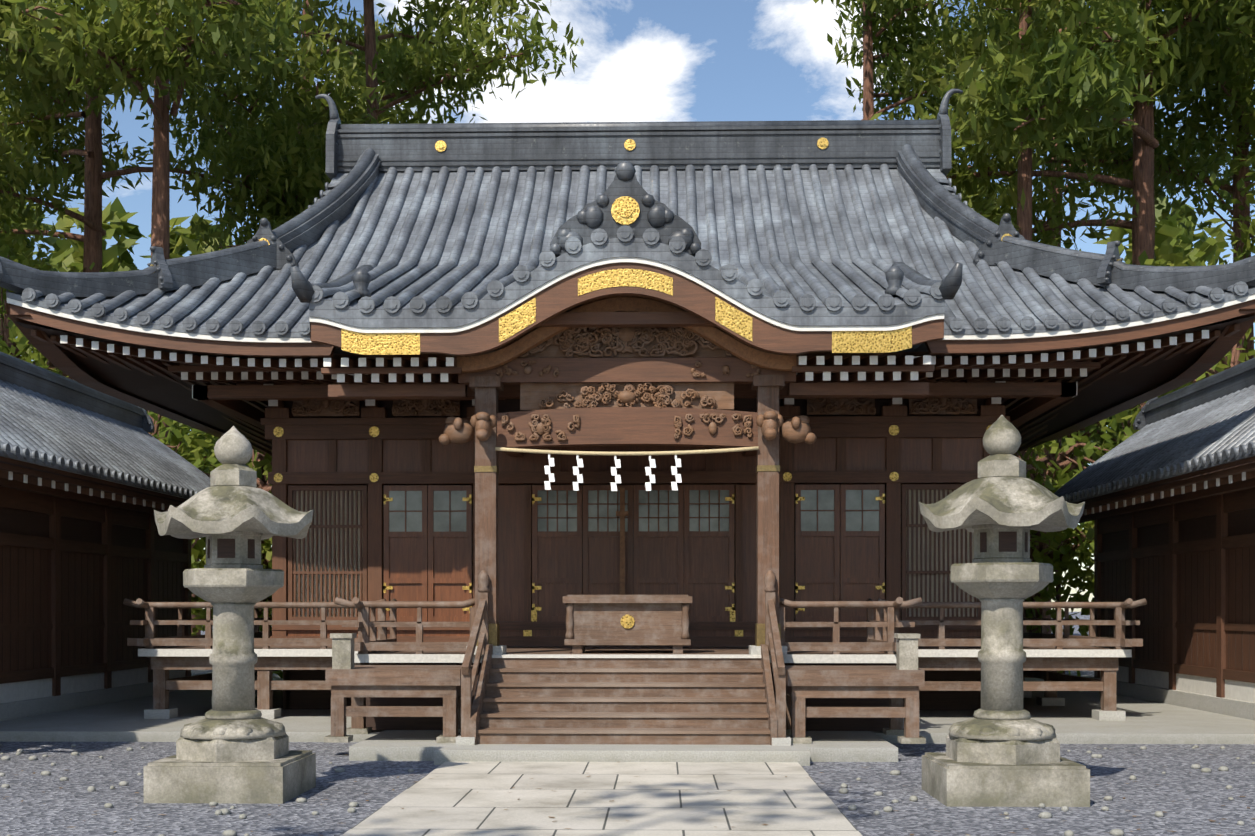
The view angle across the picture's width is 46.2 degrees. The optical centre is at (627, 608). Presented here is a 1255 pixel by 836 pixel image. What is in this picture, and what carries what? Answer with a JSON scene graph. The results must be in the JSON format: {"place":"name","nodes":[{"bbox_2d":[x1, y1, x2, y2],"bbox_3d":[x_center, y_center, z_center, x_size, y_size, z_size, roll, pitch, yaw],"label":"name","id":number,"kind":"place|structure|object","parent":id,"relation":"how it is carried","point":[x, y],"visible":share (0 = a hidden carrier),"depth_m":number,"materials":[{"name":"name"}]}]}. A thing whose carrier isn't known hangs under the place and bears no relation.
{"place":"outdoors","nodes":[
{"label":"outdoors","id":0,"kind":"place"},
{"bbox_2d":[341,762,861,835],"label":"stone path","id":1,"kind":"structure","parent":0,"point":[654,799],"depth_m":11.76,"materials":[{"name":"grey stone"}]},
{"bbox_2d":[0,612,1254,835],"bbox_3d":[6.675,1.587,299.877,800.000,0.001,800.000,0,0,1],"label":"ground","id":2,"kind":"structure","parent":0,"point":[1188,798],"depth_m":12.34,"materials":[{"name":"grey gravel"}]},
{"bbox_2d":[0,317,68,376],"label":"broadleaf tree","id":3,"kind":"object","parent":2,"relation":"on","point":[21,340],"depth_m":30.42,"materials":[{"name":"green plant"}]},
{"bbox_2d":[0,0,128,188],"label":"pine tree","id":4,"kind":"object","parent":2,"relation":"on","point":[6,60],"visible":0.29,"depth_m":31.85,"materials":[{"name":"green plant"}]},
{"bbox_2d":[0,204,130,374],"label":"broadleaf tree","id":5,"kind":"object","parent":2,"relation":"on","point":[19,246],"visible":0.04,"depth_m":36.30,"materials":[{"name":"green plant"}]},
{"bbox_2d":[0,0,144,307],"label":"pine tree","id":6,"kind":"object","parent":2,"relation":"on","point":[13,155],"visible":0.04,"depth_m":40.93,"materials":[{"name":"green plant"}]},
{"bbox_2d":[0,260,248,472],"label":"broadleaf tree","id":7,"kind":"object","parent":2,"relation":"on","point":[24,356],"visible":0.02,"depth_m":33.82,"materials":[{"name":"green plant"}]},
{"bbox_2d":[0,0,330,271],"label":"pine tree","id":8,"kind":"object","parent":2,"relation":"on","point":[274,178],"visible":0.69,"depth_m":38.07,"materials":[{"name":"green plant"}]},
{"bbox_2d":[0,0,357,445],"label":"pine tree","id":9,"kind":"object","parent":2,"relation":"on","point":[148,34],"visible":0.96,"depth_m":29.81,"materials":[{"name":"green plant"}]},
{"bbox_2d":[147,411,217,615],"bbox_3d":[-10.027,-1.625,30.420,5.164,6.444,4.908,0,0,1],"label":"shrub","id":10,"kind":"object","parent":2,"relation":"on","point":[178,437],"visible":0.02,"depth_m":30.48,"materials":[{"name":"green plant"}]},
{"bbox_2d":[153,413,271,625],"bbox_3d":[-8.019,-1.526,31.729,5.558,6.245,5.376,0,0,1],"label":"shrub","id":11,"kind":"object","parent":2,"relation":"on","point":[264,461],"visible":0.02,"depth_m":30.49,"materials":[{"name":"green plant"}]},
{"bbox_2d":[144,426,315,803],"bbox_3d":[-3.358,0.039,12.534,1.369,3.195,1.195,0,0,1],"label":"stone lantern","id":12,"kind":"object","parent":2,"relation":"on","point":[232,747],"visible":1,"depth_m":12.26,"materials":[{"name":"grey stone"}]},
{"bbox_2d":[202,436,263,477],"bbox_3d":[-8.048,-3.502,37.450,7.724,10.184,8.075,0,0,1],"label":"broadleaf tree","id":13,"kind":"object","parent":2,"relation":"on","point":[250,461],"depth_m":36.41,"materials":[{"name":"green plant"}]},
{"bbox_2d":[257,471,267,478],"bbox_3d":[-6.088,-2.490,36.305,6.456,8.170,5.742,0,0,1],"label":"broadleaf tree","id":14,"kind":"object","parent":2,"relation":"on","point":[259,474],"depth_m":34.76,"materials":[{"name":"green plant"}]},
{"bbox_2d":[141,0,487,252],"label":"pine tree","id":15,"kind":"object","parent":2,"relation":"on","point":[206,133],"visible":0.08,"depth_m":44.16,"materials":[{"name":"green plant"}]},
{"bbox_2d":[177,0,583,250],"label":"pine tree","id":16,"kind":"object","parent":2,"relation":"on","point":[471,68],"visible":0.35,"depth_m":38.85,"materials":[{"name":"green plant"}]},
{"bbox_2d":[0,675,1254,765],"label":"stone platforms","id":17,"kind":"object","parent":2,"relation":"on","point":[1071,721],"visible":0.44,"depth_m":17.48,"materials":[{"name":"grey stone"}]},
{"bbox_2d":[0,352,209,721],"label":"building wing","id":18,"kind":"structure","parent":17,"relation":"on","point":[91,480],"depth_m":21.88,"materials":[{"name":"brown wood"}]},
{"bbox_2d":[456,570,790,745],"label":"stairs","id":19,"kind":"structure","parent":17,"relation":"on","point":[691,699],"depth_m":16.11,"materials":[{"name":"brown wood"}]},
{"bbox_2d":[324,633,925,743],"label":"platforms","id":20,"kind":"object","parent":17,"relation":"on","point":[345,677],"visible":0.85,"depth_m":15.76,"materials":[{"name":"brown wood"}]},
{"bbox_2d":[123,597,1146,730],"bbox_3d":[0.141,0.667,23.459,13.502,1.600,13.012,0,0,1],"label":"veranda","id":21,"kind":"object","parent":17,"relation":"on","point":[951,668],"visible":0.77,"depth_m":19.30,"materials":[{"name":"brown wood"}]},
{"bbox_2d":[563,595,691,652],"bbox_3d":[0.008,0.187,17.831,1.540,0.700,0.750,0,0,1],"label":"offering box","id":22,"kind":"object","parent":21,"relation":"on","point":[627,619],"visible":1,"depth_m":17.54,"materials":[{"name":"brown wood"}]},
{"bbox_2d":[236,369,1032,645],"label":"hall walls","id":23,"kind":"structure","parent":21,"relation":"on","point":[383,490],"depth_m":20.90,"materials":[{"name":"brown wood"}]},
{"bbox_2d":[616,488,628,594],"bbox_3d":[-0.072,-0.653,20.788,0.180,2.100,0.080,0,0,1],"label":"bell rope","id":24,"kind":"object","parent":23,"relation":"attached to","point":[622,513],"visible":0.82,"depth_m":20.76,"materials":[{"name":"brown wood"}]},
{"bbox_2d":[14,316,1254,455],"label":"roof eaves","id":25,"kind":"object","parent":23,"relation":"on","point":[1065,388],"visible":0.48,"depth_m":19.90,"materials":[{"name":"brown wood"}]},
{"bbox_2d":[0,88,1254,440],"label":"roof","id":26,"kind":"structure","parent":25,"relation":"on","point":[756,196],"depth_m":21.48,"materials":[{"name":"tile"}]},
{"bbox_2d":[1054,357,1254,719],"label":"building wing","id":27,"kind":"structure","parent":17,"relation":"on","point":[1165,493],"depth_m":22.08,"materials":[{"name":"brown wood"}]},
{"bbox_2d":[0,166,1254,634],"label":"distant forest","id":28,"kind":"object","parent":2,"relation":"on","point":[182,242],"visible":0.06,"depth_m":66.15,"materials":[{"name":"leaves"},{"name":"bark"}]},
{"bbox_2d":[0,744,1254,835],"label":"pebbles","id":29,"kind":"object","parent":2,"relation":"on","point":[913,798],"visible":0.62,"depth_m":12.09,"materials":[{"name":"stone"}]},
{"bbox_2d":[191,524,1093,677],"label":"hedge wings","id":30,"kind":"object","parent":2,"relation":"on","point":[1079,584],"visible":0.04,"depth_m":30.26},
{"bbox_2d":[827,0,1097,233],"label":"pine tree","id":31,"kind":"object","parent":2,"relation":"on","point":[918,53],"visible":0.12,"depth_m":42.73,"materials":[{"name":"green plant"}]},
{"bbox_2d":[919,415,1089,806],"bbox_3d":[3.139,0.005,12.330,1.389,3.264,1.195,0,0,1],"label":"stone lantern","id":32,"kind":"object","parent":2,"relation":"on","point":[1002,748],"visible":1,"depth_m":12.06,"materials":[{"name":"grey stone"}]},
{"bbox_2d":[813,0,1254,459],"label":"pine tree","id":33,"kind":"object","parent":2,"relation":"on","point":[1096,13],"visible":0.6,"depth_m":31.32,"materials":[{"name":"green plant"}]},
{"bbox_2d":[1029,436,1066,457],"bbox_3d":[7.842,-3.224,38.562,6.632,9.628,6.465,0,0,-41],"label":"broadleaf tree","id":34,"kind":"object","parent":2,"relation":"on","point":[1063,440],"depth_m":37.92,"materials":[{"name":"green plant"}]},
{"bbox_2d":[869,0,1254,433],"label":"pine tree","id":35,"kind":"object","parent":2,"relation":"on","point":[999,96],"visible":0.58,"depth_m":30.48,"materials":[{"name":"green plant"}]},
{"bbox_2d":[891,0,1254,633],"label":"pine tree","id":36,"kind":"object","parent":2,"relation":"on","point":[1003,5],"visible":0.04,"depth_m":46.66,"materials":[{"name":"green plant"}]},
{"bbox_2d":[1014,415,1132,677],"bbox_3d":[8.674,-1.752,31.267,5.118,6.698,5.347,0,0,-18],"label":"shrub","id":37,"kind":"object","parent":2,"relation":"on","point":[1040,465],"visible":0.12,"depth_m":30.17,"materials":[{"name":"green plant"}]},
{"bbox_2d":[1032,401,1146,601],"bbox_3d":[10.641,-1.761,30.277,5.105,6.717,5.635,0,0,22],"label":"shrub","id":38,"kind":"object","parent":2,"relation":"on","point":[1120,418],"visible":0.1,"depth_m":29.93,"materials":[{"name":"green plant"}]},
{"bbox_2d":[955,0,1254,360],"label":"pine tree","id":39,"kind":"object","parent":2,"relation":"on","point":[1219,78],"visible":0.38,"depth_m":36.47,"materials":[{"name":"green plant"}]},
{"bbox_2d":[1029,231,1186,673],"bbox_3d":[10.441,-3.647,36.390,7.086,10.473,7.750,0,0,1],"label":"broadleaf tree","id":40,"kind":"object","parent":2,"relation":"on","point":[1094,456],"visible":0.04,"depth_m":35.15,"materials":[{"name":"green plant"}]},
{"bbox_2d":[1076,220,1254,453],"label":"broadleaf tree","id":41,"kind":"object","parent":2,"relation":"on","point":[1236,355],"visible":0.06,"depth_m":31.77,"materials":[{"name":"green plant"}]},
{"bbox_2d":[1126,81,1254,362],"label":"broadleaf tree","id":42,"kind":"object","parent":2,"relation":"on","point":[1222,195],"visible":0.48,"depth_m":37.16,"materials":[{"name":"green plant"}]},
{"bbox_2d":[1192,75,1254,259],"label":"pine tree","id":43,"kind":"object","parent":2,"relation":"on","point":[1244,119],"visible":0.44,"depth_m":35.37,"materials":[{"name":"green plant"}]},
{"bbox_2d":[439,297,815,654],"bbox_3d":[0.032,-1.558,18.822,6.900,4.190,4.282,0,0,1],"label":"porch frame","id":44,"kind":"object","parent":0,"point":[627,379],"visible":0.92,"depth_m":17.10,"materials":[{"name":"brown wood"}]},
{"bbox_2d":[290,161,962,398],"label":"porch roof","id":45,"kind":"structure","parent":44,"relation":"on","point":[430,341],"depth_m":16.50,"materials":[{"name":"grey tile"}]},
{"bbox_2d":[495,446,758,490],"bbox_3d":[-0.010,-1.616,17.046,3.053,0.515,0.048,0,0,1],"label":"shimenawa rope","id":46,"kind":"object","parent":44,"relation":"attached to","point":[613,473],"visible":1,"depth_m":17.04,"materials":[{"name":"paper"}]},
{"bbox_2d":[2,0,1254,611],"label":"sky","id":47,"kind":"structure","parent":0,"point":[637,60],"materials":[{"name":"blue"}]}
]}

